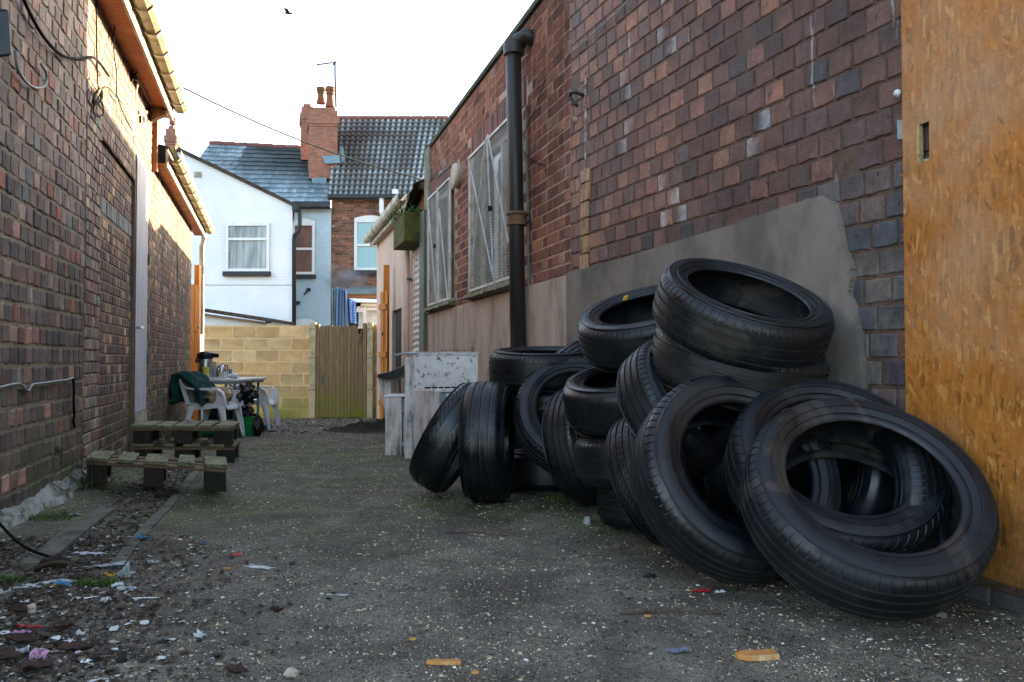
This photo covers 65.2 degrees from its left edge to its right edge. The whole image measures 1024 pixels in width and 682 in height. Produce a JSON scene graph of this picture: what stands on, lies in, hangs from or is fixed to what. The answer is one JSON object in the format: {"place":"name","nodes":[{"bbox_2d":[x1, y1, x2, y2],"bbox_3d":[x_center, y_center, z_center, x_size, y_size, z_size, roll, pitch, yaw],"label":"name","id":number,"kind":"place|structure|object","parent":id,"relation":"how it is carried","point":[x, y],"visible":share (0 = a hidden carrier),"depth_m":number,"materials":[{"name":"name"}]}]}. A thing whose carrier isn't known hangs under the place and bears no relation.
{"place":"outdoors","nodes":[
{"label":"outdoors","id":0,"kind":"place"},
{"bbox_2d":[155,0,533,207],"label":"sky","id":1,"kind":"structure","parent":0,"point":[256,61],"materials":[{"name":"white"}]},
{"bbox_2d":[0,418,1023,681],"bbox_3d":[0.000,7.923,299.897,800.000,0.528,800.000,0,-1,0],"label":"ground","id":2,"kind":"structure","parent":0,"point":[608,646],"depth_m":2.50,"materials":[{"name":"gravel"}]},
{"bbox_2d":[0,647,21,659],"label":"dead leaf","id":3,"kind":"object","parent":2,"relation":"on","point":[10,653],"visible":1,"depth_m":1.99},
{"bbox_2d":[0,572,28,582],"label":"grass tuft","id":4,"kind":"object","parent":2,"relation":"on","point":[11,578],"visible":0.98,"depth_m":2.75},
{"bbox_2d":[5,601,26,611],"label":"dead leaf","id":5,"kind":"object","parent":2,"relation":"on","point":[18,607],"visible":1,"depth_m":2.36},
{"bbox_2d":[4,631,35,641],"bbox_3d":[-1.300,0.784,2.114,0.074,0.022,0.083,1,-2,-30],"label":"dead leaf","id":6,"kind":"object","parent":2,"relation":"on","point":[25,637],"visible":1,"depth_m":2.12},
{"bbox_2d":[15,658,54,668],"bbox_3d":[-1.144,0.777,1.919,0.071,0.022,0.058,1,-2,-44],"label":"dead leaf","id":7,"kind":"object","parent":2,"relation":"on","point":[39,664],"visible":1,"depth_m":1.93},
{"bbox_2d":[28,648,49,659],"bbox_3d":[-1.182,0.780,2.000,0.044,0.024,0.035,0,-1,-11],"label":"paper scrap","id":8,"kind":"object","parent":2,"relation":"on","point":[36,653],"visible":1,"depth_m":2.00,"materials":[{"name":"paper"}]},
{"bbox_2d":[0,0,87,531],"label":"old brick building","id":9,"kind":"structure","parent":2,"relation":"on","point":[42,182],"depth_m":4.21,"materials":[{"name":"brown brick"}]},
{"bbox_2d":[0,9,10,57],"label":"wall lamp","id":10,"kind":"object","parent":9,"relation":"attached to","point":[5,45],"visible":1,"depth_m":2.17,"materials":[{"name":"black plastic"}]},
{"bbox_2d":[14,50,47,89],"bbox_3d":[-2.381,-1.340,3.968,0.014,0.184,0.499,0,-1,-15],"label":"white cable loop","id":11,"kind":"object","parent":9,"relation":"attached to","point":[23,77],"visible":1,"depth_m":3.91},
{"bbox_2d":[0,377,73,391],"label":"clipped cable","id":12,"kind":"object","parent":9,"relation":"attached to","point":[31,385],"visible":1,"depth_m":4.02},
{"bbox_2d":[22,0,109,76],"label":"hanging cable","id":13,"kind":"object","parent":9,"relation":"attached to","point":[46,40],"visible":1,"depth_m":4.29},
{"bbox_2d":[72,378,75,427],"bbox_3d":[-2.626,0.371,4.798,0.013,0.306,0.066,0,-1,-15],"label":"dropping cable","id":14,"kind":"object","parent":9,"relation":"attached to","point":[73,402],"visible":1,"depth_m":4.79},
{"bbox_2d":[13,579,75,587],"bbox_3d":[-1.547,0.805,2.666,0.198,0.010,0.059,1,-1,-22],"label":"plastic sheet","id":15,"kind":"object","parent":2,"relation":"on","point":[45,582],"visible":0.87,"depth_m":2.67,"materials":[{"name":"white plastic"}]},
{"bbox_2d":[27,510,79,520],"bbox_3d":[-2.210,0.838,3.832,0.230,0.024,0.211,0,-1,0],"label":"grass tuft","id":16,"kind":"object","parent":2,"relation":"on","point":[46,516],"visible":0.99,"depth_m":3.82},
{"bbox_2d":[39,555,69,569],"bbox_3d":[-1.665,0.807,2.908,0.114,0.057,0.081,0,-1,0],"label":"stone","id":17,"kind":"object","parent":2,"relation":"on","point":[52,558],"visible":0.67,"depth_m":2.88,"materials":[{"name":"grey stone"}]},
{"bbox_2d":[33,560,86,571],"bbox_3d":[-1.612,0.806,2.857,0.210,0.045,0.016,0,-1,9],"label":"twig","id":18,"kind":"object","parent":2,"relation":"on","point":[38,567],"visible":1,"depth_m":2.85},
{"bbox_2d":[19,507,116,565],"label":"channel kerb","id":19,"kind":"structure","parent":2,"relation":"on","point":[64,539],"depth_m":3.38,"materials":[{"name":"concrete"}]},
{"bbox_2d":[0,522,50,556],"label":"ground cable","id":20,"kind":"object","parent":19,"relation":"on","point":[12,537],"visible":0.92,"depth_m":3.12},
{"bbox_2d":[56,637,93,650],"bbox_3d":[-1.115,0.778,2.042,0.077,0.026,0.053,1,-2,-40],"label":"dead leaf","id":21,"kind":"object","parent":2,"relation":"on","point":[78,644],"visible":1,"depth_m":2.05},
{"bbox_2d":[75,574,120,587],"bbox_3d":[-1.379,0.796,2.650,0.154,0.025,0.122,1,-2,-39],"label":"grass tuft","id":22,"kind":"object","parent":2,"relation":"on","point":[99,582],"visible":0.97,"depth_m":2.64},
{"bbox_2d":[62,438,142,491],"bbox_3d":[-2.398,0.717,4.668,0.447,0.309,0.371,-1,-2,38],"label":"dry weed","id":23,"kind":"object","parent":2,"relation":"on","point":[87,484],"visible":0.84,"depth_m":4.62,"materials":[{"name":"brown plant"}]},
{"bbox_2d":[81,0,187,468],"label":"brown brick building","id":24,"kind":"structure","parent":2,"relation":"on","point":[121,158],"depth_m":6.22,"materials":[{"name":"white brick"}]},
{"bbox_2d":[92,0,102,104],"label":"corner wire","id":25,"kind":"object","parent":24,"relation":"attached to","point":[96,55],"visible":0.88,"depth_m":5.33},
{"bbox_2d":[92,86,121,116],"bbox_3d":[-2.840,-1.644,5.631,0.009,0.380,1.010,0,-1,-17],"label":"wire coil","id":26,"kind":"object","parent":24,"relation":"attached to","point":[100,95],"visible":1,"depth_m":5.37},
{"bbox_2d":[113,26,131,129],"bbox_3d":[-2.993,-2.133,6.169,0.008,0.802,0.822,0,-1,-17],"label":"dangling wire","id":27,"kind":"object","parent":24,"relation":"hanging from","point":[116,76],"visible":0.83,"depth_m":5.88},
{"bbox_2d":[133,151,149,423],"bbox_3d":[-3.379,-0.442,7.277,0.110,2.420,0.721,1,-1,-21],"label":"door","id":28,"kind":"structure","parent":24,"relation":"in","point":[142,258],"depth_m":7.24,"materials":[{"name":"white paint"}]},
{"bbox_2d":[138,106,167,122],"bbox_3d":[-3.346,-2.160,7.487,0.213,0.330,0.835,0,-1,-18],"label":"floodlight","id":29,"kind":"object","parent":24,"relation":"attached to","point":[156,113],"visible":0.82,"depth_m":7.65,"materials":[{"name":"brown plastic"}]},
{"bbox_2d":[0,469,285,678],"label":"dirt clods","id":30,"kind":"object","parent":2,"relation":"on","point":[95,667],"visible":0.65,"depth_m":2.45,"materials":[{"name":"soil"}]},
{"bbox_2d":[85,451,227,491],"bbox_3d":[-2.092,0.754,4.691,1.268,0.152,0.301,0,-1,20],"label":"pallet","id":31,"kind":"object","parent":2,"relation":"on","point":[214,469],"visible":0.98,"depth_m":4.54,"materials":[{"name":"brown wood"}]},
{"bbox_2d":[106,454,215,567],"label":"channel kerb","id":32,"kind":"structure","parent":2,"relation":"on","point":[151,523],"depth_m":3.63,"materials":[{"name":"concrete"}]},
{"bbox_2d":[164,118,179,149],"bbox_3d":[-13.191,-2.529,26.691,5.521,8.991,3.750,0,-1,0],"label":"chimney","id":33,"kind":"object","parent":2,"relation":"on","point":[171,137],"depth_m":24.96,"materials":[{"name":"red brick"}]},
{"bbox_2d":[150,144,213,440],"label":"brick outbuilding","id":34,"kind":"structure","parent":2,"relation":"on","point":[176,196],"depth_m":9.29,"materials":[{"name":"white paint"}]},
{"bbox_2d":[133,438,240,462],"bbox_3d":[-2.492,0.840,6.160,0.876,0.143,0.467,0,-1,0],"label":"pallet","id":35,"kind":"object","parent":2,"relation":"on","point":[230,452],"visible":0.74,"depth_m":5.96,"materials":[{"name":"brown wood"}]},
{"bbox_2d":[131,421,239,443],"bbox_3d":[-2.501,0.697,6.152,0.881,0.138,0.468,0,-1,0],"label":"pallet","id":36,"kind":"object","parent":35,"relation":"on","point":[226,432],"visible":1,"depth_m":5.96,"materials":[{"name":"brown wood"}]},
{"bbox_2d":[190,265,200,420],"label":"orange gate","id":37,"kind":"structure","parent":2,"relation":"on","point":[195,316],"depth_m":12.09,"materials":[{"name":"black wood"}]},
{"bbox_2d":[179,378,245,436],"bbox_3d":[-3.611,0.798,9.606,0.645,0.742,0.540,0,-1,4],"label":"plastic chair","id":38,"kind":"object","parent":2,"relation":"on","point":[219,403],"visible":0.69,"depth_m":9.39,"materials":[{"name":"plastic"}]},
{"bbox_2d":[169,371,216,406],"bbox_3d":[-3.814,0.568,9.610,0.520,0.432,0.584,0,-1,0],"label":"green fleece","id":39,"kind":"object","parent":38,"relation":"on","point":[196,380],"visible":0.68,"depth_m":9.37,"materials":[{"name":"fabric"}]},
{"bbox_2d":[204,387,232,404],"bbox_3d":[-3.515,0.673,9.553,0.324,0.260,0.350,1,-2,-33],"label":"beige cloth","id":40,"kind":"object","parent":38,"relation":"on","point":[210,395],"visible":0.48,"depth_m":9.45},
{"bbox_2d":[231,380,258,405],"bbox_3d":[-3.316,0.645,9.954,0.347,0.317,0.417,0,-1,0],"label":"bin bag","id":41,"kind":"object","parent":38,"relation":"on","point":[247,393],"visible":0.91,"depth_m":9.87,"materials":[{"name":"plastic"}]},
{"bbox_2d":[203,398,245,423],"bbox_3d":[-3.719,1.010,10.427,0.608,0.556,0.659,1,-2,-28],"label":"bin bag","id":42,"kind":"object","parent":2,"relation":"on","point":[214,414],"visible":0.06,"depth_m":10.20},
{"bbox_2d":[198,377,265,421],"bbox_3d":[-3.700,0.861,10.558,0.600,0.750,1.050,0,-1,0],"label":"folding table","id":43,"kind":"object","parent":2,"relation":"on","point":[239,380],"visible":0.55,"depth_m":10.08,"materials":[{"name":"white plastic"}]},
{"bbox_2d":[195,351,218,377],"bbox_3d":[-3.904,0.302,10.245,0.290,0.352,0.197,0,-1,0],"label":"airpot","id":44,"kind":"object","parent":43,"relation":"on","point":[205,358],"visible":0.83,"depth_m":10.18,"materials":[{"name":"metal"}]},
{"bbox_2d":[223,662,247,673],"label":"dead leaf","id":45,"kind":"object","parent":2,"relation":"on","point":[238,668],"visible":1,"depth_m":1.91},
{"bbox_2d":[176,147,301,324],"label":"white painted house","id":46,"kind":"structure","parent":2,"relation":"on","point":[250,256],"depth_m":22.05,"materials":[{"name":"paint"}]},
{"bbox_2d":[222,223,270,275],"bbox_3d":[-7.281,-2.517,21.984,1.296,1.477,0.140,0,-1,0],"label":"window","id":47,"kind":"structure","parent":46,"relation":"in","point":[247,245],"depth_m":22.03,"materials":[{"name":"white plastic"}]},
{"bbox_2d":[234,416,255,436],"bbox_3d":[-3.350,1.074,10.078,0.230,0.250,0.230,0,-1,0],"label":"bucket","id":48,"kind":"object","parent":2,"relation":"on","point":[248,426],"visible":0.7,"depth_m":9.99,"materials":[{"name":"plastic"}]},
{"bbox_2d":[242,404,255,416],"bbox_3d":[-3.344,0.910,10.092,0.227,0.226,0.245,0,-1,0],"label":"bin bag","id":49,"kind":"object","parent":48,"relation":"in","point":[247,410],"visible":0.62,"depth_m":10.02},
{"bbox_2d":[204,309,294,324],"bbox_3d":[-6.690,0.043,20.480,1.845,1.603,2.650,0,-1,0],"label":"tiled lean to","id":50,"kind":"object","parent":2,"relation":"on","point":[210,319],"visible":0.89,"depth_m":19.52,"materials":[{"name":"tile"}]},
{"bbox_2d":[229,384,280,429],"bbox_3d":[-3.691,0.897,11.432,0.645,0.742,0.540,0,-1,0],"label":"plastic chair","id":51,"kind":"object","parent":2,"relation":"on","point":[266,400],"visible":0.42,"depth_m":11.21,"materials":[{"name":"plastic"}]},
{"bbox_2d":[204,325,309,417],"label":"block wall","id":52,"kind":"structure","parent":2,"relation":"on","point":[277,356],"depth_m":15.23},
{"bbox_2d":[253,413,264,435],"bbox_3d":[-3.242,1.089,10.173,0.176,0.353,0.232,0,-1,0],"label":"bin bag","id":53,"kind":"object","parent":2,"relation":"on","point":[259,426],"visible":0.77,"depth_m":10.11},
{"bbox_2d":[200,104,331,325],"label":"pale blue house","id":54,"kind":"structure","parent":2,"relation":"on","point":[281,170],"depth_m":24.83,"materials":[{"name":"paint"}]},
{"bbox_2d":[292,219,315,278],"bbox_3d":[-6.343,-2.806,24.291,0.778,1.840,0.140,0,-1,0],"label":"window","id":55,"kind":"structure","parent":54,"relation":"in","point":[305,240],"depth_m":24.33,"materials":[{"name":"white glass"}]},
{"bbox_2d":[309,322,316,417],"bbox_3d":[-3.776,0.579,15.178,0.118,1.860,0.146,0,-1,0],"label":"concrete post","id":56,"kind":"object","parent":2,"relation":"on","point":[312,347],"visible":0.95,"depth_m":15.11,"materials":[{"name":"concrete"}]},
{"bbox_2d":[315,323,366,417],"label":"timber gate","id":57,"kind":"structure","parent":56,"relation":"attached to","point":[341,374],"depth_m":15.13,"materials":[{"name":"brown wood"}]},
{"bbox_2d":[322,418,384,432],"bbox_3d":[-1.929,1.199,11.319,1.500,0.206,1.300,0,-1,0],"label":"soil heap","id":58,"kind":"object","parent":2,"relation":"on","point":[376,426],"visible":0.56,"depth_m":11.01,"materials":[{"name":"brown soil"}]},
{"bbox_2d":[345,286,376,327],"bbox_3d":[-3.704,0.047,20.656,1.750,3.162,2.302,0,-1,0],"label":"yard shelter","id":59,"kind":"object","parent":2,"relation":"on","point":[366,312],"visible":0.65,"depth_m":20.02,"materials":[{"name":"metal"}]},
{"bbox_2d":[332,287,337,325],"bbox_3d":[-4.417,-0.810,19.922,0.172,1.060,0.165,0,-1,0],"label":"faded tarpaulin","id":60,"kind":"object","parent":59,"relation":"hanging from","point":[334,303],"visible":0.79,"depth_m":19.89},
{"bbox_2d":[336,288,348,325],"bbox_3d":[-4.131,-0.780,19.423,0.312,1.016,0.169,0,-1,0],"label":"blue tarpaulin","id":61,"kind":"object","parent":59,"relation":"hanging from","point":[342,312],"visible":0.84,"depth_m":19.40,"materials":[{"name":"fabric"}]},
{"bbox_2d":[349,299,356,324],"bbox_3d":[-3.852,-0.708,19.372,0.203,0.631,0.106,0,-1,0],"label":"ribbed sheet","id":62,"kind":"object","parent":59,"relation":"hanging from","point":[353,315],"visible":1,"depth_m":19.36,"materials":[{"name":"blue plastic"}]},
{"bbox_2d":[359,307,376,327],"bbox_3d":[-3.334,0.378,20.027,1.010,2.470,0.060,0,-1,0],"label":"door panel","id":63,"kind":"structure","parent":59,"relation":"in","point":[371,314],"depth_m":20.02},
{"bbox_2d":[367,322,373,417],"bbox_3d":[-2.687,0.579,15.178,0.109,1.860,0.146,0,-1,0],"label":"concrete post","id":64,"kind":"object","parent":2,"relation":"on","point":[370,369],"visible":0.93,"depth_m":15.12,"materials":[{"name":"concrete"}]},
{"bbox_2d":[373,325,376,417],"bbox_3d":[-2.386,0.648,15.305,0.561,1.912,0.168,0,-1,0],"label":"block wall stub","id":65,"kind":"object","parent":2,"relation":"on","point":[375,343],"visible":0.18,"depth_m":15.23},
{"bbox_2d":[306,60,448,324],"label":"brown brick house","id":66,"kind":"structure","parent":2,"relation":"on","point":[360,195],"depth_m":25.52,"materials":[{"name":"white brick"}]},
{"bbox_2d":[352,215,378,274],"bbox_3d":[-4.324,-2.927,24.344,1.050,1.813,0.140,0,-1,0],"label":"window","id":67,"kind":"structure","parent":66,"relation":"in","point":[365,256],"depth_m":24.38,"materials":[{"name":"white plastic"}]},
{"bbox_2d":[378,265,389,418],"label":"orange gate","id":68,"kind":"structure","parent":2,"relation":"on","point":[383,354],"depth_m":12.98,"materials":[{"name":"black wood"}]},
{"bbox_2d":[363,193,414,418],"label":"peach outbuilding","id":69,"kind":"structure","parent":2,"relation":"on","point":[379,235],"depth_m":12.99,"materials":[{"name":"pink paint"}]},
{"bbox_2d":[396,309,401,393],"bbox_3d":[-1.776,0.471,12.788,0.020,1.950,0.992,0,-1,-17],"label":"door","id":70,"kind":"structure","parent":69,"relation":"in","point":[398,313],"depth_m":12.96,"materials":[{"name":"wood"}]},
{"bbox_2d":[383,203,422,250],"bbox_3d":[-1.445,-1.573,11.018,0.546,0.575,1.366,0,-1,-16],"label":"timber box planter","id":71,"kind":"object","parent":69,"relation":"attached to","point":[406,230],"visible":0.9,"depth_m":10.52,"materials":[{"name":"green wood"}]},
{"bbox_2d":[377,365,404,411],"bbox_3d":[-1.075,0.499,7.700,0.358,0.578,0.580,0,-1,0],"label":"wedge cabinet","id":72,"kind":"object","parent":2,"relation":"on","point":[388,382],"visible":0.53,"depth_m":7.49,"materials":[{"name":"white wood"}]},
{"bbox_2d":[384,394,404,454],"bbox_3d":[-0.973,0.714,6.874,0.213,0.509,0.323,0,-1,0],"label":"white appliance","id":73,"kind":"object","parent":2,"relation":"on","point":[394,424],"visible":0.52,"depth_m":6.73,"materials":[{"name":"metal"}]},
{"bbox_2d":[404,175,445,351],"bbox_3d":[-0.131,-0.427,11.136,2.676,3.517,1.353,0,-1,-17],"label":"shutter bay","id":74,"kind":"object","parent":2,"relation":"on","point":[419,314],"visible":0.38,"depth_m":10.41,"materials":[{"name":"grey metal"}]},
{"bbox_2d":[183,87,421,179],"bbox_3d":[-2.553,-2.561,9.861,3.160,0.793,0.017,1,-2,-30],"label":"overhead line","id":75,"kind":"object","parent":74,"relation":"attached to","point":[297,138],"visible":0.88,"depth_m":9.79,"materials":[{"name":"plastic"}]},
{"bbox_2d":[414,387,454,450],"bbox_3d":[-0.381,0.622,6.023,0.670,0.569,0.523,1,-1,-23],"label":"white cabinet","id":76,"kind":"object","parent":2,"relation":"on","point":[428,401],"visible":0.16,"depth_m":5.87,"materials":[{"name":"metal"}]},
{"bbox_2d":[394,347,478,458],"bbox_3d":[-0.620,0.495,6.579,0.672,0.885,0.470,0,-1,-6],"label":"fridge carcass","id":77,"kind":"object","parent":2,"relation":"on","point":[439,369],"visible":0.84,"depth_m":6.37,"materials":[{"name":"white metal"}]},
{"bbox_2d":[409,382,471,492],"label":"tyre","id":78,"kind":"object","parent":2,"relation":"on","point":[434,466],"visible":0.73,"depth_m":4.12,"materials":[{"name":"rubber"}]},
{"bbox_2d":[426,659,460,664],"bbox_3d":[-0.168,0.789,1.967,0.087,0.011,0.020,0,-1,0],"label":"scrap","id":79,"kind":"object","parent":2,"relation":"on","point":[443,662],"visible":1,"depth_m":1.96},
{"bbox_2d":[458,381,514,502],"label":"tyre","id":80,"kind":"object","parent":2,"relation":"on","point":[486,448],"visible":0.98,"depth_m":3.93,"materials":[{"name":"rubber"}]},
{"bbox_2d":[423,0,570,447],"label":"red brick workshop","id":81,"kind":"structure","parent":2,"relation":"on","point":[498,247],"depth_m":6.70,"materials":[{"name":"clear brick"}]},
{"bbox_2d":[423,177,455,312],"bbox_3d":[-0.741,-1.077,9.387,0.363,1.436,1.421,0,-1,-17],"label":"window","id":82,"kind":"structure","parent":81,"relation":"in","point":[440,282],"depth_m":9.36,"materials":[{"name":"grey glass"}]},
{"bbox_2d":[463,118,508,300],"bbox_3d":[-0.084,-1.127,7.213,0.359,1.436,1.682,0,-1,-17],"label":"window","id":83,"kind":"structure","parent":81,"relation":"in","point":[490,251],"depth_m":7.44,"materials":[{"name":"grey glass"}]},
{"bbox_2d":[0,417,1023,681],"bbox_3d":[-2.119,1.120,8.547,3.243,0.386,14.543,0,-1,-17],"label":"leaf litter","id":84,"kind":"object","parent":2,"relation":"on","point":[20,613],"visible":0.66,"depth_m":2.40,"materials":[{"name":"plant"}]},
{"bbox_2d":[512,448,560,491],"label":"tyre","id":85,"kind":"object","parent":2,"relation":"on","point":[530,475],"visible":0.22,"depth_m":4.42,"materials":[{"name":"rubber"}]},
{"bbox_2d":[504,391,554,427],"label":"tyre","id":86,"kind":"object","parent":85,"relation":"on","point":[543,399],"visible":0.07,"depth_m":4.29,"materials":[{"name":"rubber"}]},
{"bbox_2d":[489,346,583,392],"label":"tyre","id":87,"kind":"object","parent":86,"relation":"on","point":[512,368],"visible":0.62,"depth_m":4.29,"materials":[{"name":"rubber"}]},
{"bbox_2d":[556,340,581,352],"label":"tyre","id":88,"kind":"object","parent":85,"relation":"on","point":[574,346],"visible":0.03,"depth_m":4.43,"materials":[{"name":"rubber"}]},
{"bbox_2d":[541,388,597,504],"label":"tyre","id":89,"kind":"object","parent":2,"relation":"on","point":[560,436],"visible":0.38,"depth_m":3.86,"materials":[{"name":"rubber"}]},
{"bbox_2d":[514,356,592,472],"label":"tyre","id":90,"kind":"object","parent":89,"relation":"on","point":[527,423],"visible":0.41,"depth_m":4.12,"materials":[{"name":"rubber"}]},
{"bbox_2d":[597,484,696,530],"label":"tyre","id":91,"kind":"object","parent":2,"relation":"on","point":[610,511],"visible":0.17,"depth_m":3.45,"materials":[{"name":"rubber"}]},
{"bbox_2d":[574,436,695,487],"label":"tyre","id":92,"kind":"object","parent":91,"relation":"on","point":[590,463],"visible":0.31,"depth_m":3.42,"materials":[{"name":"rubber"}]},
{"bbox_2d":[562,367,671,438],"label":"tyre","id":93,"kind":"object","parent":92,"relation":"on","point":[592,408],"visible":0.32,"depth_m":3.43,"materials":[{"name":"rubber"}]},
{"bbox_2d":[577,285,657,373],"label":"tyre","id":94,"kind":"object","parent":93,"relation":"on","point":[615,332],"visible":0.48,"depth_m":3.61,"materials":[{"name":"rubber"}]},
{"bbox_2d":[605,418,707,544],"bbox_3d":[0.591,0.540,3.208,0.179,0.546,0.546,-31,16,29],"label":"tyre","id":95,"kind":"object","parent":2,"relation":"on","point":[620,439],"visible":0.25,"depth_m":3.03,"materials":[{"name":"rubber"}]},
{"bbox_2d":[616,340,724,481],"bbox_3d":[0.687,0.267,3.195,0.598,0.599,0.203,20,-49,-32],"label":"tyre","id":96,"kind":"object","parent":95,"relation":"on","point":[641,391],"visible":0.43,"depth_m":3.00,"materials":[{"name":"rubber"}]},
{"bbox_2d":[620,610,724,614],"bbox_3d":[0.471,0.799,2.352,0.307,0.018,0.008,0,-1,1],"label":"twig","id":97,"kind":"object","parent":2,"relation":"on","point":[635,612],"visible":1,"depth_m":2.35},
{"bbox_2d":[682,426,739,526],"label":"tyre","id":98,"kind":"object","parent":2,"relation":"on","point":[708,505],"depth_m":2.82,"materials":[{"name":"rubber"}]},
{"bbox_2d":[701,426,733,513],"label":"tyre","id":99,"kind":"object","parent":2,"relation":"on","point":[718,496],"visible":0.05,"depth_m":2.99,"materials":[{"name":"rubber"}]},
{"bbox_2d":[630,375,841,583],"bbox_3d":[0.754,0.454,2.710,0.699,0.699,0.237,9,-33,-9],"label":"tyre","id":100,"kind":"object","parent":2,"relation":"on","point":[687,525],"visible":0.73,"depth_m":2.58,"materials":[{"name":"rubber"}]},
{"bbox_2d":[722,506,787,581],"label":"tyre","id":101,"kind":"object","parent":2,"relation":"on","point":[732,512],"visible":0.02,"depth_m":2.87,"materials":[{"name":"rubber"}]},
{"bbox_2d":[734,649,779,660],"bbox_3d":[0.611,0.785,2.000,0.110,0.015,0.046,0,-1,0],"label":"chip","id":102,"kind":"object","parent":2,"relation":"on","point":[760,655],"visible":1,"depth_m":1.99,"materials":[{"name":"wood"}]},
{"bbox_2d":[566,0,1023,612],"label":"burnt brick building","id":103,"kind":"structure","parent":2,"relation":"on","point":[760,134],"depth_m":3.56,"materials":[{"name":"brick"}]},
{"bbox_2d":[900,0,1023,589],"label":"strand board hoarding","id":104,"kind":"object","parent":103,"relation":"attached to","point":[963,97],"visible":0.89,"depth_m":2.49,"materials":[{"name":"orange wood"}]},
{"bbox_2d":[723,379,945,553],"bbox_3d":[1.066,0.434,2.671,0.690,0.230,0.690,30,50,25],"label":"tyre","id":105,"kind":"object","parent":2,"relation":"on","point":[903,528],"visible":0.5,"depth_m":2.47,"materials":[{"name":"rubber"}]},
{"bbox_2d":[651,327,829,411],"bbox_3d":[0.869,0.091,3.099,0.668,0.226,0.668,19,14,34],"label":"tyre","id":106,"kind":"object","parent":105,"relation":"on","point":[675,365],"visible":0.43,"depth_m":2.84,"materials":[{"name":"rubber"}]},
{"bbox_2d":[652,258,834,372],"bbox_3d":[0.866,-0.102,3.023,0.660,0.212,0.660,1,28,-23],"label":"tyre","id":107,"kind":"object","parent":106,"relation":"on","point":[738,315],"visible":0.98,"depth_m":2.84,"materials":[{"name":"rubber"}]},
{"bbox_2d":[842,462,894,514],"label":"tyre","id":108,"kind":"object","parent":2,"relation":"on","point":[873,491],"visible":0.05,"depth_m":2.70,"materials":[{"name":"rubber"}]},
{"bbox_2d":[739,398,999,620],"bbox_3d":[1.064,0.485,2.429,0.714,0.229,0.714,-7,42,-8],"label":"tyre","id":109,"kind":"object","parent":2,"relation":"on","point":[800,547],"visible":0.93,"depth_m":2.28,"materials":[{"name":"rubber"}]},
{"bbox_2d":[835,429,951,552],"bbox_3d":[1.215,0.543,2.728,0.188,0.554,0.554,18,-7,-18],"label":"tyre","id":110,"kind":"object","parent":2,"relation":"on","point":[920,477],"visible":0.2,"depth_m":2.52,"materials":[{"name":"rubber"}]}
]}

